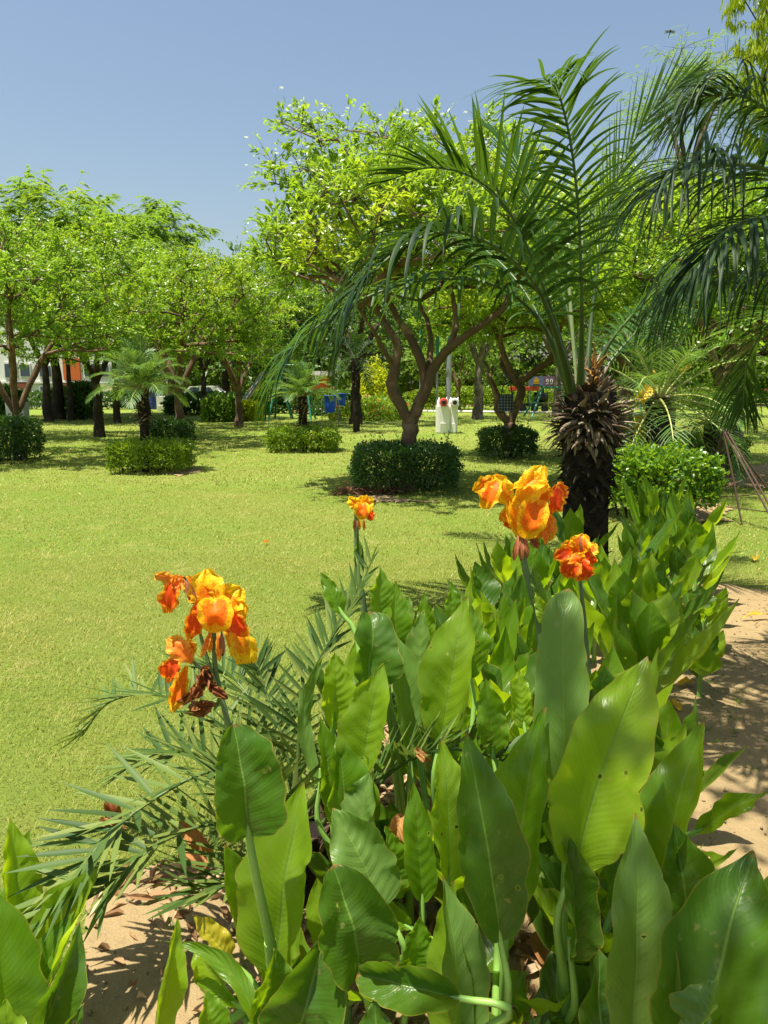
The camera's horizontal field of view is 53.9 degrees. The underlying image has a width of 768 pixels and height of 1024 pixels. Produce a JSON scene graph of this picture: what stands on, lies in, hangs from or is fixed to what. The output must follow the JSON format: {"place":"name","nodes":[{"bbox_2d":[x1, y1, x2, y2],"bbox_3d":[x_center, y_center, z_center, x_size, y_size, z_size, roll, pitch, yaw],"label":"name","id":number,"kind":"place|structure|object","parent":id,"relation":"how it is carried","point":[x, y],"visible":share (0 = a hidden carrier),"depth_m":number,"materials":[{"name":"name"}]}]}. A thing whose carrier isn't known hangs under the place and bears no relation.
{"place":"outdoors","nodes":[
{"label":"outdoors","id":0,"kind":"place"},
{"bbox_2d":[0,386,767,986],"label":"lawn","id":1,"kind":"structure","parent":0,"point":[32,772],"depth_m":6.52,"materials":[{"name":"green plant"}]},
{"bbox_2d":[0,410,47,462],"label":"clipped hedge","id":2,"kind":"object","parent":1,"relation":"on","point":[18,424],"visible":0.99,"depth_m":14.64,"materials":[{"name":"green plant"}]},
{"bbox_2d":[0,273,93,421],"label":"tree","id":3,"kind":"object","parent":1,"relation":"on","point":[48,415],"visible":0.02,"depth_m":30.51,"materials":[{"name":"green plant"}]},
{"bbox_2d":[0,308,126,407],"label":"house","id":4,"kind":"structure","parent":1,"relation":"on","point":[77,374],"depth_m":49.08,"materials":[{"name":"white concrete"}]},
{"bbox_2d":[64,379,104,419],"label":"clipped hedge","id":5,"kind":"object","parent":1,"relation":"on","point":[82,390],"visible":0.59,"depth_m":32.10,"materials":[{"name":"green plant"}]},
{"bbox_2d":[0,208,173,459],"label":"tree","id":6,"kind":"object","parent":1,"relation":"on","point":[58,273],"visible":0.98,"depth_m":14.16,"materials":[{"name":"green plant"}]},
{"bbox_2d":[0,164,200,419],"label":"tree","id":7,"kind":"object","parent":1,"relation":"on","point":[39,200],"visible":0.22,"depth_m":28.34,"materials":[{"name":"green plant"}]},
{"bbox_2d":[0,224,221,436],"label":"tree","id":8,"kind":"object","parent":1,"relation":"on","point":[99,428],"visible":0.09,"depth_m":21.04,"materials":[{"name":"green plant"}]},
{"bbox_2d":[55,190,221,413],"bbox_3d":[-11.870,-9.839,35.917,10.077,10.550,10.070,0,10,0],"label":"tree","id":9,"kind":"object","parent":1,"relation":"on","point":[165,212],"visible":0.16,"depth_m":34.27,"materials":[{"name":"green plant"}]},
{"bbox_2d":[86,332,196,471],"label":"date palm","id":10,"kind":"object","parent":1,"relation":"on","point":[141,372],"visible":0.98,"depth_m":12.78,"materials":[{"name":"green plant"}]},
{"bbox_2d":[100,430,201,473],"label":"clipped hedge","id":11,"kind":"object","parent":1,"relation":"on","point":[180,450],"visible":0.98,"depth_m":12.70,"materials":[{"name":"green plant"}]},
{"bbox_2d":[149,416,198,441],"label":"clipped hedge","id":12,"kind":"object","parent":1,"relation":"on","point":[158,427],"visible":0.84,"depth_m":18.78,"materials":[{"name":"green plant"}]},
{"bbox_2d":[43,238,313,429],"bbox_3d":[-5.006,-4.109,18.580,6.570,5.042,6.575,0,10,0],"label":"tree","id":13,"kind":"object","parent":1,"relation":"on","point":[213,314],"visible":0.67,"depth_m":17.99,"materials":[{"name":"green plant"}]},
{"bbox_2d":[160,390,274,415],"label":"clipped hedge","id":14,"kind":"object","parent":1,"relation":"on","point":[168,405],"visible":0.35,"depth_m":36.90,"materials":[{"name":"green plant"}]},
{"bbox_2d":[200,391,244,421],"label":"clipped hedge","id":15,"kind":"object","parent":1,"relation":"on","point":[213,406],"visible":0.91,"depth_m":30.17,"materials":[{"name":"green plant"}]},
{"bbox_2d":[155,264,320,395],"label":"tree","id":16,"kind":"object","parent":1,"relation":"on","point":[224,377],"visible":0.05,"depth_m":48.15,"materials":[{"name":"green plant"}]},
{"bbox_2d":[154,236,336,426],"bbox_3d":[-5.364,-6.135,26.161,7.616,6.541,7.075,0,10,0],"label":"tree","id":17,"kind":"object","parent":1,"relation":"on","point":[237,383],"visible":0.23,"depth_m":25.64,"materials":[{"name":"green plant"}]},
{"bbox_2d":[189,285,352,392],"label":"tree","id":18,"kind":"object","parent":1,"relation":"on","point":[213,375],"visible":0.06,"depth_m":54.05,"materials":[{"name":"green plant"}]},
{"bbox_2d":[263,360,340,450],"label":"date palm","id":19,"kind":"object","parent":1,"relation":"on","point":[304,386],"visible":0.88,"depth_m":16.88,"materials":[{"name":"green plant"}]},
{"bbox_2d":[262,419,342,453],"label":"clipped hedge","id":20,"kind":"object","parent":1,"relation":"on","point":[275,436],"visible":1,"depth_m":16.65,"materials":[{"name":"green plant"}]},
{"bbox_2d":[261,279,441,399],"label":"tree","id":21,"kind":"object","parent":1,"relation":"on","point":[389,344],"visible":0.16,"depth_m":49.12,"materials":[{"name":"green plant"}]},
{"bbox_2d":[266,245,443,423],"bbox_3d":[-0.954,-6.604,28.213,7.729,6.769,7.265,0,10,0],"label":"tree","id":22,"kind":"object","parent":1,"relation":"on","point":[397,305],"visible":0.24,"depth_m":27.32,"materials":[{"name":"green plant"}]},
{"bbox_2d":[319,322,391,432],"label":"date palm","id":23,"kind":"object","parent":1,"relation":"on","point":[355,362],"visible":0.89,"depth_m":23.52,"materials":[{"name":"green plant"}]},
{"bbox_2d":[322,398,400,420],"bbox_3d":[-0.713,-4.368,32.283,4.073,1.064,2.902,0,10,0],"label":"flower mound","id":24,"kind":"object","parent":1,"relation":"on","point":[378,410],"visible":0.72,"depth_m":31.63,"materials":[{"name":"green plant"}]},
{"bbox_2d":[360,354,392,411],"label":"shrub","id":25,"kind":"object","parent":1,"relation":"on","point":[381,374],"visible":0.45,"depth_m":38.98,"materials":[{"name":"yellow plant"}]},
{"bbox_2d":[347,430,465,494],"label":"clipped hedge","id":26,"kind":"object","parent":1,"relation":"on","point":[445,464],"visible":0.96,"depth_m":10.31,"materials":[{"name":"green plant"}]},
{"bbox_2d":[51,582,767,1023],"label":"soil bed","id":27,"kind":"object","parent":1,"relation":"on","point":[741,832],"visible":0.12,"depth_m":2.45,"materials":[{"name":"beige soil"}]},
{"bbox_2d":[0,818,98,1023],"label":"canna plant","id":28,"kind":"object","parent":27,"relation":"on","point":[30,973],"visible":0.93,"depth_m":1.65,"materials":[{"name":"green plant"}]},
{"bbox_2d":[154,568,258,727],"bbox_3d":[-0.366,0.662,1.920,0.364,1.079,0.177,-8,12,-38],"label":"flowering canna","id":29,"kind":"object","parent":27,"relation":"on","point":[219,605],"visible":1,"depth_m":1.81,"materials":[{"name":"orange plant"}]},
{"bbox_2d":[155,915,259,1023],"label":"canna plant","id":30,"kind":"object","parent":27,"relation":"on","point":[216,966],"visible":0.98,"depth_m":1.63,"materials":[{"name":"green plant"}]},
{"bbox_2d":[3,536,523,942],"bbox_3d":[-0.314,0.647,2.123,1.531,1.056,1.072,0,10,0],"label":"date palm","id":31,"kind":"object","parent":27,"relation":"on","point":[281,749],"visible":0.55,"depth_m":2.05,"materials":[{"name":"green plant"}]},
{"bbox_2d":[214,724,346,1023],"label":"canna plant","id":32,"kind":"object","parent":27,"relation":"on","point":[264,880],"visible":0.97,"depth_m":1.57,"materials":[{"name":"green plant"}]},
{"bbox_2d":[86,601,542,1023],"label":"leaf litter","id":33,"kind":"object","parent":27,"relation":"on","point":[522,951],"visible":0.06,"depth_m":2.12,"materials":[{"name":"brown plant"}]},
{"bbox_2d":[294,878,378,1023],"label":"canna plant","id":34,"kind":"object","parent":27,"relation":"on","point":[314,926],"visible":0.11,"depth_m":1.81,"materials":[{"name":"green plant"}]},
{"bbox_2d":[308,642,390,768],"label":"canna plant","id":35,"kind":"object","parent":27,"relation":"on","point":[349,663],"visible":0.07,"depth_m":2.74,"materials":[{"name":"green plant"}]},
{"bbox_2d":[297,566,403,843],"bbox_3d":[-0.090,0.679,2.100,0.290,0.989,0.412,0,10,0],"label":"canna plant","id":36,"kind":"object","parent":27,"relation":"on","point":[355,717],"visible":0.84,"depth_m":2.06,"materials":[{"name":"green plant"}]},
{"bbox_2d":[307,802,410,902],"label":"canna plant","id":37,"kind":"object","parent":27,"relation":"on","point":[319,864],"visible":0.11,"depth_m":2.05,"materials":[{"name":"green plant"}]},
{"bbox_2d":[347,495,374,613],"bbox_3d":[-0.071,0.497,2.724,0.094,1.134,0.122,4,11,24],"label":"flowering canna","id":38,"kind":"object","parent":27,"relation":"on","point":[361,506],"visible":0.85,"depth_m":2.63,"materials":[{"name":"orange plant"}]},
{"bbox_2d":[318,738,432,1011],"bbox_3d":[0.004,0.925,1.744,0.287,0.629,0.515,0,10,0],"label":"canna plant","id":39,"kind":"object","parent":27,"relation":"on","point":[365,881],"visible":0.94,"depth_m":1.75,"materials":[{"name":"green plant"}]},
{"bbox_2d":[322,800,442,933],"bbox_3d":[0.039,0.995,2.027,0.255,0.382,0.360,5,11,28],"label":"canna plant","id":40,"kind":"object","parent":27,"relation":"on","point":[408,906],"visible":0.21,"depth_m":2.05,"materials":[{"name":"green plant"}]},
{"bbox_2d":[387,581,460,813],"bbox_3d":[0.117,0.658,2.515,0.414,0.891,0.151,-7,12,-34],"label":"canna plant","id":41,"kind":"object","parent":27,"relation":"on","point":[402,617],"visible":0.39,"depth_m":2.49,"materials":[{"name":"green plant"}]},
{"bbox_2d":[355,875,512,1023],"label":"canna plant","id":42,"kind":"object","parent":27,"relation":"on","point":[442,976],"visible":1,"depth_m":1.50,"materials":[{"name":"green plant"}]},
{"bbox_2d":[406,790,475,918],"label":"canna plant","id":43,"kind":"object","parent":27,"relation":"on","point":[463,897],"visible":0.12,"depth_m":1.87,"materials":[{"name":"green plant"}]},
{"bbox_2d":[413,714,470,796],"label":"canna plant","id":44,"kind":"object","parent":27,"relation":"on","point":[456,755],"visible":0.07,"depth_m":2.36,"materials":[{"name":"green plant"}]},
{"bbox_2d":[392,596,532,905],"bbox_3d":[0.210,0.695,2.177,0.374,0.933,0.340,0,10,0],"label":"canna plant","id":45,"kind":"object","parent":27,"relation":"on","point":[432,681],"visible":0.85,"depth_m":2.08,"materials":[{"name":"green plant"}]},
{"bbox_2d":[403,707,548,1023],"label":"canna plant","id":46,"kind":"object","parent":27,"relation":"on","point":[488,848],"visible":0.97,"depth_m":1.50,"materials":[{"name":"green plant"}]},
{"bbox_2d":[434,600,531,714],"bbox_3d":[0.402,0.701,3.088,0.424,0.609,0.592,-3,10,-19],"label":"canna plant","id":47,"kind":"object","parent":27,"relation":"on","point":[494,628],"visible":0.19,"depth_m":3.13,"materials":[{"name":"green plant"}]},
{"bbox_2d":[447,562,533,625],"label":"canna plant","id":48,"kind":"object","parent":27,"relation":"on","point":[485,582],"visible":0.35,"depth_m":3.78,"materials":[{"name":"green plant"}]},
{"bbox_2d":[465,625,536,736],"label":"canna plant","id":49,"kind":"object","parent":27,"relation":"on","point":[500,670],"visible":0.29,"depth_m":2.82,"materials":[{"name":"green plant"}]},
{"bbox_2d":[455,535,556,598],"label":"canna plant","id":50,"kind":"object","parent":27,"relation":"on","point":[501,568],"visible":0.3,"depth_m":4.31,"materials":[{"name":"green plant"}]},
{"bbox_2d":[248,25,767,555],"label":"date palm","id":51,"kind":"object","parent":27,"relation":"on","point":[588,425],"visible":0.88,"depth_m":4.70,"materials":[{"name":"green plant"}]},
{"bbox_2d":[480,574,551,642],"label":"canna plant","id":52,"kind":"object","parent":27,"relation":"on","point":[520,591],"visible":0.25,"depth_m":3.52,"materials":[{"name":"green plant"}]},
{"bbox_2d":[472,465,568,654],"bbox_3d":[0.402,0.509,2.183,0.289,1.291,0.140,-2,10,-14],"label":"flowering canna","id":53,"kind":"object","parent":27,"relation":"on","point":[532,519],"visible":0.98,"depth_m":2.10,"materials":[{"name":"orange plant"}]},
{"bbox_2d":[476,537,568,596],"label":"canna plant","id":54,"kind":"object","parent":27,"relation":"on","point":[540,559],"visible":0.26,"depth_m":4.12,"materials":[{"name":"green plant"}]},
{"bbox_2d":[489,951,590,1023],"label":"canna plant","id":55,"kind":"object","parent":27,"relation":"on","point":[544,1004],"visible":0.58,"depth_m":1.65,"materials":[{"name":"green plant"}]},
{"bbox_2d":[490,612,596,690],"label":"canna plant","id":56,"kind":"object","parent":27,"relation":"on","point":[522,647],"visible":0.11,"depth_m":2.96,"materials":[{"name":"green plant"}]},
{"bbox_2d":[527,841,612,962],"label":"canna plant","id":57,"kind":"object","parent":27,"relation":"on","point":[542,902],"visible":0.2,"depth_m":1.86,"materials":[{"name":"green plant"}]},
{"bbox_2d":[539,852,609,928],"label":"canna plant","id":58,"kind":"object","parent":27,"relation":"on","point":[550,870],"visible":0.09,"depth_m":1.89,"materials":[{"name":"green plant"}]},
{"bbox_2d":[553,533,598,702],"bbox_3d":[0.722,0.568,2.715,0.256,1.000,0.094,-3,10,-17],"label":"flowering canna","id":59,"kind":"object","parent":27,"relation":"on","point":[578,565],"visible":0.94,"depth_m":2.63,"materials":[{"name":"orange plant"}]},
{"bbox_2d":[552,504,617,554],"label":"canna plant","id":60,"kind":"object","parent":27,"relation":"on","point":[570,524],"visible":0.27,"depth_m":4.92,"materials":[{"name":"green plant"}]},
{"bbox_2d":[558,545,631,661],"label":"canna plant","id":61,"kind":"object","parent":27,"relation":"on","point":[602,566],"visible":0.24,"depth_m":3.98,"materials":[{"name":"green plant"}]},
{"bbox_2d":[533,588,658,1023],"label":"canna plant","id":62,"kind":"object","parent":27,"relation":"on","point":[608,732],"visible":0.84,"depth_m":1.48,"materials":[{"name":"green plant"}]},
{"bbox_2d":[563,511,689,584],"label":"canna plant","id":63,"kind":"object","parent":27,"relation":"on","point":[644,548],"visible":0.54,"depth_m":4.55,"materials":[{"name":"green plant"}]},
{"bbox_2d":[573,559,682,658],"bbox_3d":[1.142,0.591,3.550,0.441,0.670,0.506,4,10,24],"label":"canna plant","id":64,"kind":"object","parent":27,"relation":"on","point":[620,583],"visible":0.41,"depth_m":3.46,"materials":[{"name":"green plant"}]},
{"bbox_2d":[578,813,680,1023],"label":"canna plant","id":65,"kind":"object","parent":27,"relation":"on","point":[623,988],"visible":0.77,"depth_m":1.32,"materials":[{"name":"green plant"}]},
{"bbox_2d":[591,644,673,708],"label":"canna plant","id":66,"kind":"object","parent":27,"relation":"on","point":[610,669],"visible":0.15,"depth_m":2.67,"materials":[{"name":"green plant"}]},
{"bbox_2d":[598,723,686,776],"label":"canna plant","id":67,"kind":"object","parent":27,"relation":"on","point":[670,745],"visible":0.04,"depth_m":2.39,"materials":[{"name":"green plant"}]},
{"bbox_2d":[622,475,683,535],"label":"canna plant","id":68,"kind":"object","parent":27,"relation":"on","point":[648,495],"visible":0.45,"depth_m":5.63,"materials":[{"name":"green plant"}]},
{"bbox_2d":[617,508,693,579],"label":"canna plant","id":69,"kind":"object","parent":27,"relation":"on","point":[663,551],"visible":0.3,"depth_m":4.74,"materials":[{"name":"green plant"}]},
{"bbox_2d":[567,57,767,435],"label":"date palm","id":70,"kind":"object","parent":27,"relation":"on","point":[704,270],"visible":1,"depth_m":2.91,"materials":[{"name":"green plant"}]},
{"bbox_2d":[614,554,724,620],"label":"canna plant","id":71,"kind":"object","parent":27,"relation":"on","point":[657,581],"visible":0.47,"depth_m":3.83,"materials":[{"name":"green plant"}]},
{"bbox_2d":[612,590,738,694],"bbox_3d":[1.188,0.666,3.171,0.545,0.650,0.361,-7,12,-34],"label":"canna plant","id":72,"kind":"object","parent":27,"relation":"on","point":[662,624],"visible":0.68,"depth_m":3.13,"materials":[{"name":"green plant"}]},
{"bbox_2d":[642,488,727,581],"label":"canna plant","id":73,"kind":"object","parent":27,"relation":"on","point":[675,507],"visible":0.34,"depth_m":5.19,"materials":[{"name":"green plant"}]},
{"bbox_2d":[639,534,736,602],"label":"canna plant","id":74,"kind":"object","parent":27,"relation":"on","point":[681,563],"visible":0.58,"depth_m":4.56,"materials":[{"name":"green plant"}]},
{"bbox_2d":[655,696,746,792],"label":"canna plant","id":75,"kind":"object","parent":27,"relation":"on","point":[669,723],"visible":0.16,"depth_m":2.44,"materials":[{"name":"green plant"}]},
{"bbox_2d":[639,722,767,917],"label":"canna plant","id":76,"kind":"object","parent":27,"relation":"on","point":[669,793],"visible":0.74,"depth_m":1.62,"materials":[{"name":"green plant"}]},
{"bbox_2d":[669,516,739,591],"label":"canna plant","id":77,"kind":"object","parent":27,"relation":"on","point":[713,558],"visible":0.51,"depth_m":5.07,"materials":[{"name":"green plant"}]},
{"bbox_2d":[681,585,728,631],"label":"canna plant","id":78,"kind":"object","parent":27,"relation":"on","point":[713,609],"visible":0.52,"depth_m":4.26,"materials":[{"name":"green plant"}]},
{"bbox_2d":[685,624,725,697],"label":"canna plant","id":79,"kind":"object","parent":27,"relation":"on","point":[706,663],"visible":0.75,"depth_m":3.56,"materials":[{"name":"green plant"}]},
{"bbox_2d":[649,850,767,1023],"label":"canna plant","id":80,"kind":"object","parent":27,"relation":"on","point":[714,935],"visible":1,"depth_m":1.28,"materials":[{"name":"green plant"}]},
{"bbox_2d":[232,87,620,491],"bbox_3d":[0.561,-2.870,10.251,5.210,5.361,4.901,0,10,0],"label":"tree","id":81,"kind":"object","parent":1,"relation":"on","point":[297,243],"visible":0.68,"depth_m":9.65,"materials":[{"name":"green plant"}]},
{"bbox_2d":[435,397,458,433],"bbox_3d":[1.970,-3.001,23.402,0.724,1.112,0.660,0,10,0],"label":"litter bin","id":82,"kind":"object","parent":1,"relation":"on","point":[446,417],"visible":0.98,"depth_m":23.24,"materials":[{"name":"white paint"}]},
{"bbox_2d":[401,313,523,410],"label":"tree","id":83,"kind":"object","parent":1,"relation":"on","point":[466,363],"visible":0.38,"depth_m":42.07,"materials":[{"name":"green plant"}]},
{"bbox_2d":[164,463,767,522],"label":"soil patch","id":84,"kind":"object","parent":1,"relation":"on","point":[702,514],"visible":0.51,"depth_m":11.25,"materials":[{"name":"brown soil"}]},
{"bbox_2d":[609,435,730,517],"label":"clipped hedge","id":85,"kind":"object","parent":84,"relation":"on","point":[672,464],"visible":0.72,"depth_m":8.13,"materials":[{"name":"green plant"}]},
{"bbox_2d":[190,357,767,402],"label":"clipped hedge","id":86,"kind":"object","parent":1,"relation":"on","point":[763,380],"visible":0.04,"depth_m":60.66,"materials":[{"name":"green plant"}]},
{"bbox_2d":[396,266,565,419],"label":"tree","id":87,"kind":"object","parent":1,"relation":"on","point":[478,407],"visible":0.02,"depth_m":32.37,"materials":[{"name":"green plant"}]},
{"bbox_2d":[403,385,564,408],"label":"clipped hedge","id":88,"kind":"object","parent":1,"relation":"on","point":[464,390],"visible":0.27,"depth_m":45.90,"materials":[{"name":"green plant"}]},
{"bbox_2d":[433,319,566,403],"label":"tree","id":89,"kind":"object","parent":1,"relation":"on","point":[547,369],"visible":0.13,"depth_m":55.46,"materials":[{"name":"green plant"}]},
{"bbox_2d":[474,418,541,458],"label":"clipped hedge","id":90,"kind":"object","parent":1,"relation":"on","point":[523,442],"visible":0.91,"depth_m":15.28,"materials":[{"name":"green plant"}]},
{"bbox_2d":[399,244,654,449],"bbox_3d":[2.823,-3.482,15.103,4.718,4.484,5.197,-9,13,-44],"label":"tree","id":91,"kind":"object","parent":1,"relation":"on","point":[496,328],"visible":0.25,"depth_m":14.88,"materials":[{"name":"green plant"}]},
{"bbox_2d":[471,307,620,412],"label":"tree","id":92,"kind":"object","parent":1,"relation":"on","point":[557,378],"visible":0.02,"depth_m":37.27,"materials":[{"name":"green plant"}]},
{"bbox_2d":[503,326,642,395],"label":"tree","id":93,"kind":"object","parent":1,"relation":"on","point":[545,353],"visible":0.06,"depth_m":58.55,"materials":[{"name":"green plant"}]},
{"bbox_2d":[495,143,766,444],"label":"tree","id":94,"kind":"object","parent":1,"relation":"on","point":[621,361],"visible":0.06,"depth_m":13.00,"materials":[{"name":"green plant"}]},
{"bbox_2d":[569,82,730,420],"bbox_3d":[5.466,-4.985,16.801,4.361,7.334,4.701,-5,11,-29],"label":"tree","id":95,"kind":"object","parent":1,"relation":"on","point":[621,394],"visible":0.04,"depth_m":16.42,"materials":[{"name":"green plant"}]},
{"bbox_2d":[551,297,767,468],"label":"date palm","id":96,"kind":"object","parent":1,"relation":"on","point":[658,408],"visible":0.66,"depth_m":9.86,"materials":[{"name":"green plant"}]},
{"bbox_2d":[558,161,767,484],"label":"tree","id":97,"kind":"object","parent":1,"relation":"on","point":[636,278],"visible":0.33,"depth_m":10.66,"materials":[{"name":"green plant"}]},
{"bbox_2d":[595,25,767,437],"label":"tree","id":98,"kind":"object","parent":1,"relation":"on","point":[682,153],"visible":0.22,"depth_m":13.74,"materials":[{"name":"green plant"}]},
{"bbox_2d":[634,361,767,484],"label":"date palm","id":99,"kind":"object","parent":1,"relation":"on","point":[717,437],"visible":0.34,"depth_m":11.07,"materials":[{"name":"green plant"}]},
{"bbox_2d":[703,430,767,525],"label":"tripod frame","id":100,"kind":"object","parent":1,"relation":"on","point":[731,442],"visible":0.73,"depth_m":8.17,"materials":[{"name":"metal"}]},
{"bbox_2d":[709,0,767,190],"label":"tree","id":101,"kind":"object","parent":1,"relation":"on","point":[758,49],"visible":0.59,"depth_m":11.18,"materials":[{"name":"green plant"}]},
{"bbox_2d":[0,0,767,385],"label":"sky","id":102,"kind":"structure","parent":0,"point":[156,99],"materials":[{"name":"blue"}]},
{"bbox_2d":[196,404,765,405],"bbox_3d":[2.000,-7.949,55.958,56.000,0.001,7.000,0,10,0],"label":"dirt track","id":103,"kind":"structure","parent":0,"point":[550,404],"depth_m":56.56,"materials":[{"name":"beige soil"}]},
{"bbox_2d":[561,322,738,385],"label":"tree","id":104,"kind":"object","parent":103,"relation":"on","point":[694,381],"visible":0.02,"depth_m":52.00,"materials":[{"name":"green plant"}]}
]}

